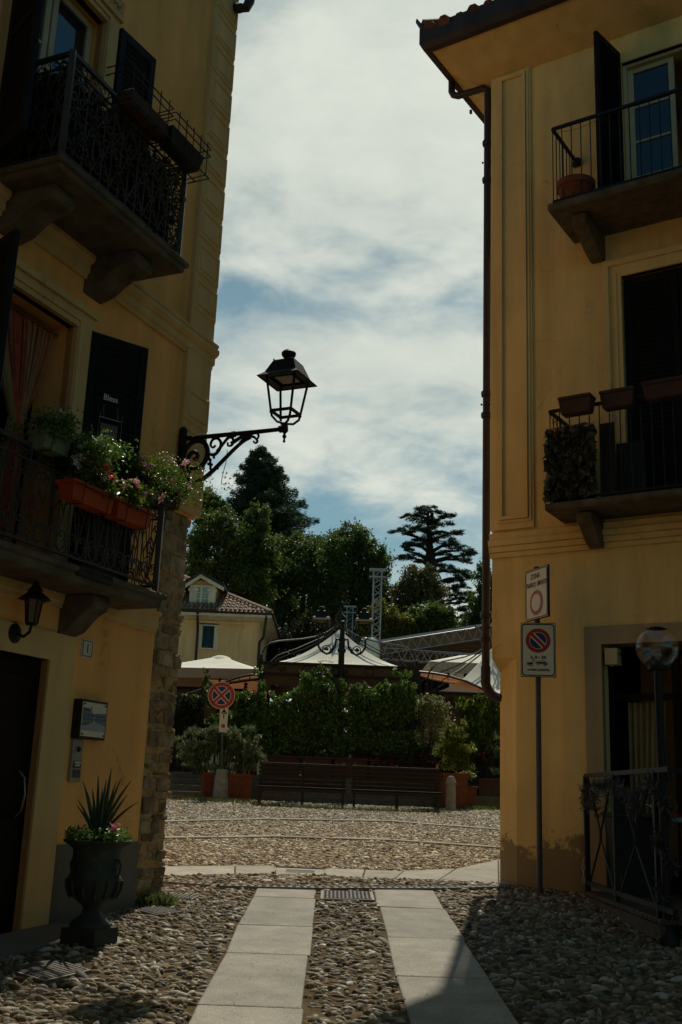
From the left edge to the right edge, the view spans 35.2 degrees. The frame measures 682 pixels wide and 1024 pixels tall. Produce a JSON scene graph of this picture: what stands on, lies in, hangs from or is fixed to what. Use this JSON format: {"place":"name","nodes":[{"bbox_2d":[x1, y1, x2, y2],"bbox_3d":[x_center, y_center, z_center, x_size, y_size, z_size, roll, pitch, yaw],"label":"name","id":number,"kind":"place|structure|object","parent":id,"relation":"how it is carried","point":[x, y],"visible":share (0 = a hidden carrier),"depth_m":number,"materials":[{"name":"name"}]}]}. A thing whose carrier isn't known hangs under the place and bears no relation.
{"place":"outdoors","nodes":[
{"label":"outdoors","id":0,"kind":"place"},
{"bbox_2d":[167,794,278,802],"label":"dry grass","id":1,"kind":"structure","parent":0,"point":[181,797],"depth_m":25.59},
{"bbox_2d":[186,0,491,730],"label":"sky","id":2,"kind":"structure","parent":0,"point":[353,221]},
{"bbox_2d":[0,750,681,1023],"bbox_3d":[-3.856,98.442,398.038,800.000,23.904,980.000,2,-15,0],"label":"ground","id":3,"kind":"structure","parent":0,"point":[307,1010],"depth_m":7.07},
{"bbox_2d":[0,922,68,958],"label":"door apron","id":4,"kind":"object","parent":3,"relation":"on","point":[25,941],"depth_m":7.52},
{"bbox_2d":[6,958,90,983],"bbox_3d":[-1.808,2.854,6.655,0.511,0.091,0.401,-11,-20,40],"label":"manhole cover","id":5,"kind":"object","parent":3,"relation":"on","point":[53,970],"visible":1,"depth_m":6.59,"materials":[{"name":"metal"}]},
{"bbox_2d":[113,937,123,944],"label":"corner slab","id":6,"kind":"structure","parent":3,"relation":"on","point":[119,941],"depth_m":7.67,"materials":[{"name":"stone"}]},
{"bbox_2d":[59,769,137,947],"bbox_3d":[-1.732,2.453,7.696,0.528,1.201,0.521,2,-15,0],"label":"urn planter","id":7,"kind":"object","parent":6,"relation":"on","point":[94,882],"visible":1,"depth_m":7.56,"materials":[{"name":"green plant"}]},
{"bbox_2d":[0,0,254,933],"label":"corner house","id":8,"kind":"structure","parent":3,"relation":"on","point":[118,296],"depth_m":9.02,"materials":[{"name":"paint"}]},
{"bbox_2d":[0,652,41,933],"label":"door","id":9,"kind":"structure","parent":8,"relation":"in","point":[19,675],"depth_m":8.01,"materials":[{"name":"wood"}]},
{"bbox_2d":[0,0,52,164],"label":"window","id":10,"kind":"structure","parent":8,"relation":"in","point":[47,6],"depth_m":9.06,"materials":[{"name":"paint"}]},
{"bbox_2d":[0,305,58,542],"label":"string curtain","id":11,"kind":"object","parent":8,"relation":"hanging from","point":[20,373],"visible":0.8,"depth_m":8.46,"materials":[{"name":"fabric"}]},
{"bbox_2d":[8,580,50,643],"bbox_3d":[-2.324,0.742,7.981,0.313,0.478,0.250,-5,-16,24],"label":"wall lantern","id":12,"kind":"object","parent":8,"relation":"attached to","point":[34,598],"depth_m":7.95,"materials":[{"name":"black metal"}]},
{"bbox_2d":[6,401,91,459],"bbox_3d":[-2.138,-0.585,7.891,0.465,0.372,0.560,15,-19,-39],"label":"window box","id":13,"kind":"object","parent":8,"relation":"attached to","point":[46,438],"visible":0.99,"depth_m":7.78,"materials":[{"name":"green plastic"}]},
{"bbox_2d":[44,0,92,88],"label":"window","id":14,"kind":"structure","parent":8,"relation":"in","point":[69,29],"depth_m":9.39,"materials":[{"name":"paint"}]},
{"bbox_2d":[67,739,83,781],"bbox_3d":[-2.111,1.983,8.587,0.058,0.330,0.130,-4,-16,23],"label":"intercom","id":15,"kind":"object","parent":8,"relation":"attached to","point":[75,759],"visible":1,"depth_m":8.56,"materials":[{"name":"metal"}]},
{"bbox_2d":[17,426,142,486],"bbox_3d":[-1.969,-0.412,8.138,0.890,0.509,0.594,-6,-17,29],"label":"window box","id":16,"kind":"object","parent":8,"relation":"attached to","point":[101,449],"visible":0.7,"depth_m":7.97,"materials":[{"name":"green plastic"}]},
{"bbox_2d":[80,638,93,658],"bbox_3d":[-2.088,1.125,8.841,0.017,0.150,0.150,-4,-16,23],"label":"house number","id":17,"kind":"object","parent":8,"relation":"attached to","point":[86,649],"visible":1,"depth_m":8.83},
{"bbox_2d":[51,452,125,514],"bbox_3d":[-1.893,-0.227,8.104,0.429,0.427,0.596,-10,-19,40],"label":"window box","id":18,"kind":"object","parent":8,"relation":"attached to","point":[74,488],"visible":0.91,"depth_m":7.99,"materials":[{"name":"orange plastic"}]},
{"bbox_2d":[70,699,107,740],"bbox_3d":[-2.042,1.694,8.756,0.093,0.310,0.360,-4,-16,23],"label":"picture tile","id":19,"kind":"object","parent":8,"relation":"attached to","point":[89,717],"visible":1,"depth_m":8.68,"materials":[{"name":"blue ceramic"}]},
{"bbox_2d":[0,60,185,252],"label":"balcony railing","id":20,"kind":"object","parent":8,"relation":"on","point":[72,131],"visible":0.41,"depth_m":8.53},
{"bbox_2d":[76,565,113,585],"bbox_3d":[-1.878,0.486,8.215,0.029,0.070,0.440,-4,-16,23],"label":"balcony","id":21,"kind":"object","parent":8,"relation":"attached to","point":[91,576],"visible":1,"depth_m":8.19,"materials":[{"name":"black"}]},
{"bbox_2d":[78,517,123,578],"bbox_3d":[-1.924,0.280,8.791,0.151,0.600,0.677,0,-15,10],"label":"balcony railing","id":22,"kind":"object","parent":8,"relation":"on","point":[102,541],"visible":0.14,"depth_m":8.67,"materials":[{"name":"black metal"}]},
{"bbox_2d":[96,394,122,443],"bbox_3d":[-1.950,-0.720,9.046,0.232,0.560,0.031,14,-19,-37],"label":"wind chime","id":23,"kind":"object","parent":8,"relation":"hanging from","point":[109,399],"visible":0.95,"depth_m":9.04,"materials":[{"name":"metal"}]},
{"bbox_2d":[103,476,165,530],"bbox_3d":[-1.707,-0.090,8.557,0.628,0.408,0.449,13,-18,-35],"label":"window box","id":24,"kind":"object","parent":8,"relation":"attached to","point":[135,513],"visible":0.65,"depth_m":8.48,"materials":[{"name":"orange plastic"}]},
{"bbox_2d":[117,88,166,140],"bbox_3d":[-1.631,-3.263,8.844,0.155,0.145,0.520,-4,-16,23],"label":"planter box","id":25,"kind":"object","parent":8,"relation":"on","point":[131,104],"visible":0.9,"depth_m":8.76,"materials":[{"name":"ceramic"}]},
{"bbox_2d":[114,447,235,524],"bbox_3d":[-1.542,-0.208,9.163,0.930,0.615,1.178,14,-19,-38],"label":"window box","id":26,"kind":"object","parent":8,"relation":"attached to","point":[167,485],"visible":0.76,"depth_m":9.05,"materials":[{"name":"green plastic"}]},
{"bbox_2d":[159,125,203,173],"bbox_3d":[-1.394,-3.138,9.353,0.172,0.170,0.524,-4,-16,23],"label":"planter box","id":27,"kind":"object","parent":8,"relation":"on","point":[173,132],"visible":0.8,"depth_m":9.28,"materials":[{"name":"black plastic"}]},
{"bbox_2d":[176,349,316,500],"bbox_3d":[-0.942,-0.827,10.145,1.352,1.382,0.425,-4,-16,23],"label":"wall street lamp","id":28,"kind":"object","parent":8,"relation":"attached to","point":[288,372],"visible":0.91,"depth_m":10.11,"materials":[{"name":"black metal"}]},
{"bbox_2d":[174,722,232,796],"bbox_3d":[-3.446,6.159,26.776,1.656,1.913,0.891,2,-15,0],"label":"potted oleander","id":29,"kind":"object","parent":3,"relation":"on","point":[195,752],"visible":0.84,"depth_m":26.68,"materials":[{"name":"plant"}]},
{"bbox_2d":[192,484,231,528],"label":"park tree","id":30,"kind":"object","parent":3,"relation":"on","point":[217,502],"visible":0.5,"depth_m":61.75,"materials":[{"name":"green plant"}]},
{"bbox_2d":[208,682,234,798],"bbox_3d":[-3.014,5.652,26.496,0.676,2.899,0.400,2,-15,0],"label":"no stopping sign","id":31,"kind":"object","parent":3,"relation":"on","point":[221,696],"visible":0.99,"depth_m":26.60,"materials":[{"name":"metal"}]},
{"bbox_2d":[178,571,281,774],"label":"villa","id":32,"kind":"object","parent":3,"relation":"on","point":[219,619],"visible":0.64,"depth_m":46.13,"materials":[{"name":"paint"}]},
{"bbox_2d":[196,585,210,604],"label":"window","id":33,"kind":"structure","parent":32,"relation":"in","point":[202,594],"depth_m":46.80,"materials":[{"name":"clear glass"}]},
{"bbox_2d":[184,497,288,607],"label":"park tree","id":34,"kind":"object","parent":3,"relation":"on","point":[247,566],"visible":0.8,"depth_m":56.63,"materials":[{"name":"green plant"}]},
{"bbox_2d":[209,723,267,799],"bbox_3d":[-2.590,6.183,26.712,1.558,1.902,0.961,2,-15,0],"label":"potted oleander","id":35,"kind":"object","parent":3,"relation":"on","point":[239,783],"visible":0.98,"depth_m":26.58,"materials":[{"name":"plant"}]},
{"bbox_2d":[189,888,315,1023],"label":"granite strip","id":36,"kind":"object","parent":3,"relation":"on","point":[276,946],"visible":0.9,"depth_m":7.00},
{"bbox_2d":[226,444,322,604],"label":"conifer","id":37,"kind":"object","parent":3,"relation":"on","point":[262,477],"visible":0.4,"depth_m":67.34,"materials":[{"name":"green plant"}]},
{"bbox_2d":[68,797,499,925],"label":"weeds","id":38,"kind":"object","parent":3,"relation":"on","point":[155,898],"visible":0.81,"depth_m":23.97,"materials":[{"name":"green plant"}]},
{"bbox_2d":[255,529,347,770],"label":"park tree","id":39,"kind":"object","parent":3,"relation":"on","point":[303,571],"visible":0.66,"depth_m":60.24,"materials":[{"name":"green plant"}]},
{"bbox_2d":[257,760,346,808],"bbox_3d":[-0.902,6.278,24.767,2.035,1.020,0.574,2,-15,0],"label":"park bench","id":40,"kind":"object","parent":3,"relation":"on","point":[302,788],"visible":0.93,"depth_m":24.97,"materials":[{"name":"wood"}]},
{"bbox_2d":[266,612,361,699],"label":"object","id":41,"kind":"object","parent":3,"relation":"on","point":[301,630],"visible":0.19,"depth_m":52.49,"materials":[{"name":"white fabric"}]},
{"bbox_2d":[162,798,499,883],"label":"cobblestones","id":42,"kind":"structure","parent":3,"relation":"on","point":[198,809],"depth_m":16.84,"materials":[{"name":"stone"}]},
{"bbox_2d":[351,764,440,810],"bbox_3d":[1.266,6.363,24.767,2.046,1.020,0.574,2,-15,0],"label":"park bench","id":43,"kind":"object","parent":42,"relation":"on","point":[400,791],"visible":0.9,"depth_m":24.97,"materials":[{"name":"brown wood"}]},
{"bbox_2d":[184,529,479,632],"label":"park tree","id":44,"kind":"object","parent":3,"relation":"on","point":[186,563],"visible":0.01,"depth_m":72.43,"materials":[{"name":"green plant"}]},
{"bbox_2d":[165,835,499,848],"bbox_3d":[-0.525,4.755,15.207,9.675,0.255,2.396,4,-15,-7],"label":"stone line","id":45,"kind":"object","parent":3,"relation":"on","point":[329,838],"visible":0.3,"depth_m":16.17,"materials":[{"name":"stone"}]},
{"bbox_2d":[165,818,499,830],"bbox_3d":[-0.473,5.490,18.565,12.108,0.340,4.099,4,-15,-7],"label":"stone line","id":46,"kind":"object","parent":3,"relation":"on","point":[304,819],"visible":0.26,"depth_m":19.99,"materials":[{"name":"stone"}]},
{"bbox_2d":[167,771,499,809],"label":"wall","id":47,"kind":"structure","parent":3,"relation":"on","point":[185,783],"depth_m":27.42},
{"bbox_2d":[169,682,205,771],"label":"shrub","id":48,"kind":"object","parent":47,"relation":"on","point":[202,704],"visible":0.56,"depth_m":30.45,"materials":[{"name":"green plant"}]},
{"bbox_2d":[169,691,213,771],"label":"hedge shrub","id":49,"kind":"object","parent":47,"relation":"on","point":[186,714],"visible":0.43,"depth_m":29.24,"materials":[{"name":"green plant"}]},
{"bbox_2d":[182,667,223,771],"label":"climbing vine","id":50,"kind":"object","parent":47,"relation":"on","point":[205,682],"visible":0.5,"depth_m":29.80,"materials":[{"name":"green plant"}]},
{"bbox_2d":[176,677,250,771],"bbox_3d":[-5.544,6.869,35.881,5.120,3.715,5.110,2,-15,0],"label":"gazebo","id":51,"kind":"object","parent":47,"relation":"on","point":[185,685],"visible":0.08,"depth_m":34.55,"materials":[{"name":"fabric"}]},
{"bbox_2d":[185,673,257,694],"bbox_3d":[-3.585,6.191,31.426,2.498,2.901,1.670,2,-15,0],"label":"orange awning","id":52,"kind":"object","parent":47,"relation":"on","point":[244,678],"visible":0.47,"depth_m":31.65,"materials":[{"name":"fabric"}]},
{"bbox_2d":[176,655,277,772],"bbox_3d":[-3.907,6.408,33.951,3.640,3.746,3.640,0,-15,9],"label":"cream parasol","id":53,"kind":"object","parent":47,"relation":"on","point":[222,668],"visible":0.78,"depth_m":32.84,"materials":[{"name":"fabric"}]},
{"bbox_2d":[206,685,260,768],"bbox_3d":[-2.984,5.914,29.352,1.737,2.430,0.927,2,-15,0],"label":"hedge shrub","id":54,"kind":"object","parent":47,"relation":"on","point":[242,704],"visible":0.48,"depth_m":29.37,"materials":[{"name":"green plant"}]},
{"bbox_2d":[234,665,278,773],"bbox_3d":[-2.184,5.637,29.205,1.782,2.954,0.990,2,-15,0],"label":"hedge shrub","id":55,"kind":"object","parent":47,"relation":"on","point":[254,709],"visible":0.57,"depth_m":29.09,"materials":[{"name":"green plant"}]},
{"bbox_2d":[263,755,300,774],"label":"planter box","id":56,"kind":"object","parent":47,"relation":"on","point":[283,759],"visible":0.42,"depth_m":28.32,"materials":[{"name":"wood"}]},
{"bbox_2d":[256,688,312,755],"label":"hedge shrub","id":57,"kind":"object","parent":47,"relation":"on","point":[280,709],"visible":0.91,"depth_m":28.80,"materials":[{"name":"green plant"}]},
{"bbox_2d":[275,662,342,772],"bbox_3d":[-0.825,5.599,29.137,2.222,3.096,1.026,2,-15,0],"label":"hedge shrub","id":58,"kind":"object","parent":47,"relation":"on","point":[319,687],"visible":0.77,"depth_m":29.05,"materials":[{"name":"green plant"}]},
{"bbox_2d":[302,756,332,776],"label":"planter box","id":59,"kind":"object","parent":47,"relation":"on","point":[316,760],"visible":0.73,"depth_m":28.32,"materials":[{"name":"wood"}]},
{"bbox_2d":[254,605,417,774],"bbox_3d":[-0.108,5.360,32.301,4.502,5.216,4.492,2,-15,0],"label":"gazebo","id":60,"kind":"object","parent":47,"relation":"on","point":[371,670],"visible":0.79,"depth_m":30.35,"materials":[{"name":"beige fabric"}]},
{"bbox_2d":[312,606,372,776],"bbox_3d":[-0.024,4.949,29.722,1.700,4.700,0.500,2,-15,0],"label":"twin street lamp","id":61,"kind":"object","parent":47,"relation":"on","point":[363,617],"visible":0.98,"depth_m":30.01,"materials":[{"name":"black metal"}]},
{"bbox_2d":[314,678,372,776],"bbox_3d":[0.171,5.814,28.987,1.844,2.680,1.007,2,-15,0],"label":"hedge shrub","id":62,"kind":"object","parent":47,"relation":"on","point":[333,722],"visible":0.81,"depth_m":28.84,"materials":[{"name":"green plant"}]},
{"bbox_2d":[333,757,368,778],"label":"planter box","id":63,"kind":"object","parent":47,"relation":"on","point":[349,762],"visible":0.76,"depth_m":28.32,"materials":[{"name":"wood"}]},
{"bbox_2d":[341,681,411,777],"bbox_3d":[0.967,5.850,28.879,1.945,2.618,0.953,2,-15,0],"label":"hedge shrub","id":64,"kind":"object","parent":47,"relation":"on","point":[381,741],"visible":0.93,"depth_m":28.70,"materials":[{"name":"green plant"}]},
{"bbox_2d":[368,749,417,778],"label":"planter box","id":65,"kind":"object","parent":47,"relation":"on","point":[383,762],"visible":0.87,"depth_m":28.29,"materials":[{"name":"wood"}]},
{"bbox_2d":[376,665,434,760],"bbox_3d":[1.708,5.687,29.049,1.962,3.073,0.959,2,-15,0],"label":"hedge shrub","id":66,"kind":"object","parent":47,"relation":"on","point":[404,693],"visible":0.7,"depth_m":28.95,"materials":[{"name":"green plant"}]},
{"bbox_2d":[389,749,452,780],"bbox_3d":[2.133,6.672,28.424,1.735,0.872,0.793,2,-15,0],"label":"planter box","id":67,"kind":"object","parent":47,"relation":"on","point":[421,763],"visible":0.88,"depth_m":28.30,"materials":[{"name":"ceramic"}]},
{"bbox_2d":[414,693,455,780],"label":"variegated bush","id":68,"kind":"object","parent":47,"relation":"on","point":[432,709],"visible":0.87,"depth_m":28.64,"materials":[{"name":"green plant"}]},
{"bbox_2d":[417,671,491,777],"bbox_3d":[3.323,6.349,31.662,2.319,3.238,2.070,2,-15,0],"label":"orange awning","id":69,"kind":"object","parent":47,"relation":"on","point":[439,677],"visible":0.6,"depth_m":31.05,"materials":[{"name":"fabric"}]},
{"bbox_2d":[410,642,499,760],"bbox_3d":[4.846,5.656,32.895,5.020,5.322,5.010,2,-15,0],"label":"gazebo","id":70,"kind":"object","parent":47,"relation":"on","point":[452,694],"visible":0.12,"depth_m":31.40,"materials":[{"name":"beige fabric"}]},
{"bbox_2d":[422,654,499,738],"bbox_3d":[5.071,6.686,39.142,4.050,3.220,3.000,2,-15,0],"label":"marquee","id":71,"kind":"object","parent":47,"relation":"on","point":[442,666],"visible":0.2,"depth_m":37.96,"materials":[{"name":"beige fabric"}]},
{"bbox_2d":[456,771,477,804],"bbox_3d":[3.137,6.946,27.105,0.573,0.837,0.813,7,-16,-18],"label":"flower pot","id":72,"kind":"object","parent":47,"relation":"on","point":[471,795],"visible":0.41,"depth_m":26.95,"materials":[{"name":"ceramic"}]},
{"bbox_2d":[455,685,499,782],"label":"laurel bush","id":73,"kind":"object","parent":47,"relation":"on","point":[478,719],"visible":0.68,"depth_m":29.00,"materials":[{"name":"green plant"}]},
{"bbox_2d":[469,748,497,796],"bbox_3d":[3.680,6.790,27.923,0.758,1.306,0.806,2,-15,0],"label":"flower pot","id":74,"kind":"object","parent":47,"relation":"on","point":[486,787],"visible":0.96,"depth_m":27.70,"materials":[{"name":"ceramic"}]},
{"bbox_2d":[164,860,513,884],"bbox_3d":[0.242,4.061,12.025,7.642,0.300,2.872,11,-17,-31],"label":"stone band","id":75,"kind":"object","parent":3,"relation":"on","point":[484,872],"visible":0.37,"depth_m":12.10,"materials":[{"name":"stone"}]},
{"bbox_2d":[271,866,326,875],"bbox_3d":[-0.465,4.072,12.087,0.600,0.101,0.800,2,-15,0],"label":"gully inlet","id":76,"kind":"object","parent":75,"relation":"in","point":[291,870],"visible":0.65,"depth_m":12.11,"materials":[{"name":"stone"}]},
{"bbox_2d":[163,879,514,890],"bbox_3d":[-0.185,3.815,10.940,4.102,0.109,0.681,4,-15,-6],"label":"drain channel","id":77,"kind":"object","parent":3,"relation":"on","point":[316,888],"visible":0.56,"depth_m":10.73,"materials":[{"name":"metal"}]},
{"bbox_2d":[0,863,681,1023],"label":"cobblestones","id":78,"kind":"structure","parent":3,"relation":"on","point":[450,901],"depth_m":7.38,"materials":[{"name":"stone"}]},
{"bbox_2d":[137,906,181,916],"bbox_3d":[-1.522,3.350,8.973,0.274,0.080,0.332,15,-20,-41],"label":"manhole cover","id":79,"kind":"object","parent":78,"relation":"on","point":[158,911],"visible":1,"depth_m":8.93,"materials":[{"name":"metal"}]},
{"bbox_2d":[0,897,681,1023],"bbox_3d":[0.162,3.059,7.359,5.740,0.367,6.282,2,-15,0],"label":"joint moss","id":80,"kind":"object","parent":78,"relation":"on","point":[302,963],"visible":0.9,"depth_m":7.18,"materials":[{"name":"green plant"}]},
{"bbox_2d":[320,890,374,901],"bbox_3d":[0.059,3.681,10.262,0.505,0.089,0.600,2,-15,0],"label":"drain grate","id":81,"kind":"object","parent":3,"relation":"on","point":[360,896],"visible":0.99,"depth_m":10.17,"materials":[{"name":"metal"}]},
{"bbox_2d":[307,517,397,757],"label":"park tree","id":82,"kind":"object","parent":3,"relation":"on","point":[349,547],"visible":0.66,"depth_m":58.53,"materials":[{"name":"green plant"}]},
{"bbox_2d":[354,598,415,730],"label":"park tree","id":83,"kind":"object","parent":3,"relation":"on","point":[394,624],"visible":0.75,"depth_m":50.55,"materials":[{"name":"green plant"}]},
{"bbox_2d":[385,562,451,616],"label":"park tree","id":84,"kind":"object","parent":3,"relation":"on","point":[415,585],"visible":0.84,"depth_m":54.50,"materials":[{"name":"green plant"}]},
{"bbox_2d":[343,568,499,782],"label":"open air stage","id":85,"kind":"object","parent":3,"relation":"on","point":[458,641],"visible":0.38,"depth_m":46.20,"materials":[{"name":"metal"}]},
{"bbox_2d":[387,505,477,624],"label":"cedar tree","id":86,"kind":"object","parent":3,"relation":"on","point":[428,540],"visible":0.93,"depth_m":75.45,"materials":[{"name":"green plant"}]},
{"bbox_2d":[403,599,461,768],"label":"park tree","id":87,"kind":"object","parent":3,"relation":"on","point":[443,617],"visible":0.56,"depth_m":51.34,"materials":[{"name":"green plant"}]},
{"bbox_2d":[374,889,517,1023],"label":"granite strip","id":88,"kind":"object","parent":3,"relation":"on","point":[437,959],"visible":0.81,"depth_m":7.20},
{"bbox_2d":[445,776,455,810],"bbox_3d":[2.616,6.692,25.586,0.260,0.805,0.254,2,-15,0],"label":"bollard","id":89,"kind":"object","parent":3,"relation":"on","point":[450,793],"visible":0.96,"depth_m":25.50,"materials":[{"name":"stone"}]},
{"bbox_2d":[430,719,477,808],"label":"potted shrub","id":90,"kind":"object","parent":3,"relation":"on","point":[459,753],"visible":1,"depth_m":26.80,"materials":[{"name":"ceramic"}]},
{"bbox_2d":[459,558,491,629],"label":"park tree","id":91,"kind":"object","parent":3,"relation":"on","point":[474,601],"visible":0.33,"depth_m":57.52,"materials":[{"name":"green plant"}]},
{"bbox_2d":[521,564,555,893],"bbox_3d":[2.099,2.296,11.419,0.424,3.538,0.274,-10,-19,38],"label":"traffic sign post","id":92,"kind":"object","parent":3,"relation":"on","point":[538,650],"visible":1,"depth_m":11.63,"materials":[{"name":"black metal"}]},
{"bbox_2d":[416,0,681,894],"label":"corner palazzo","id":93,"kind":"structure","parent":3,"relation":"on","point":[582,292],"depth_m":12.59,"materials":[{"name":"yellow paint"}]},
{"bbox_2d":[541,415,597,503],"bbox_3d":[2.635,-0.570,12.050,0.679,1.067,0.594,-8,-18,34],"label":"leaf screen","id":94,"kind":"object","parent":93,"relation":"on","point":[577,442],"visible":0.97,"depth_m":11.84,"materials":[{"name":"green plant"}]},
{"bbox_2d":[556,173,595,197],"bbox_3d":[2.741,-3.692,12.539,0.459,0.310,0.459,2,-15,0],"label":"flower pot","id":95,"kind":"object","parent":93,"relation":"on","point":[570,183],"visible":0.67,"depth_m":12.38,"materials":[{"name":"ceramic"}]},
{"bbox_2d":[557,392,595,417],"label":"planter box","id":96,"kind":"object","parent":93,"relation":"attached to","point":[581,404],"visible":1,"depth_m":11.81,"materials":[{"name":"plastic"}]},
{"bbox_2d":[600,422,615,496],"bbox_3d":[2.944,-0.554,11.850,0.160,0.900,0.020,-7,-18,32],"label":"panel","id":97,"kind":"object","parent":93,"relation":"on","point":[605,458],"visible":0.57,"depth_m":11.85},
{"bbox_2d":[599,385,638,411],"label":"planter box","id":98,"kind":"object","parent":93,"relation":"on","point":[621,398],"visible":1,"depth_m":11.68,"materials":[{"name":"plastic"}]},
{"bbox_2d":[616,440,646,494],"bbox_3d":[3.206,-0.437,11.864,0.320,0.700,0.020,-7,-18,32],"label":"folded panel","id":99,"kind":"object","parent":93,"relation":"on","point":[636,463],"visible":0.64,"depth_m":11.87,"materials":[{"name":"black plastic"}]},
{"bbox_2d":[608,646,681,894],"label":"shop door","id":100,"kind":"structure","parent":93,"relation":"in","point":[676,695],"depth_m":11.37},
{"bbox_2d":[628,702,665,867],"bbox_3d":[3.265,3.022,11.353,0.420,2.000,0.070,-7,-18,32],"label":"door curtain","id":101,"kind":"object","parent":93,"relation":"hanging from","point":[642,735],"depth_m":11.53,"materials":[{"name":"fabric"}]},
{"bbox_2d":[623,47,681,179],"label":"window frame","id":102,"kind":"structure","parent":93,"relation":"in","point":[676,53],"depth_m":13.15,"materials":[{"name":"paint"}]},
{"bbox_2d":[628,56,678,177],"bbox_3d":[3.778,-4.496,12.987,0.560,2.120,0.050,-7,-18,32],"label":"window","id":103,"kind":"structure","parent":93,"relation":"in","point":[657,77],"depth_m":13.06,"materials":[{"name":"paint"}]},
{"bbox_2d":[641,375,681,402],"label":"planter box","id":104,"kind":"object","parent":93,"relation":"attached to","point":[664,389],"visible":1,"depth_m":11.42,"materials":[{"name":"plastic"}]},
{"bbox_2d":[583,766,681,941],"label":"metal railing","id":105,"kind":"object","parent":3,"relation":"on","point":[644,915],"depth_m":9.61,"materials":[{"name":"black metal"}]},
{"bbox_2d":[577,764,681,943],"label":"climbing vine","id":106,"kind":"object","parent":105,"relation":"attached to","point":[604,785],"visible":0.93,"depth_m":8.85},
{"bbox_2d":[593,790,677,896],"bbox_3d":[2.907,3.269,10.669,0.762,1.027,0.549,2,-15,0],"label":"tall planter","id":107,"kind":"object","parent":105,"relation":"on","point":[636,884],"visible":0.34,"depth_m":10.50,"materials":[{"name":"black plastic"}]},
{"bbox_2d":[635,626,679,946],"bbox_3d":[2.602,2.174,8.710,0.352,2.510,0.351,2,-15,0],"label":"globe lamp","id":108,"kind":"object","parent":3,"relation":"on","point":[669,938],"visible":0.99,"depth_m":8.68,"materials":[{"name":"black metal"}]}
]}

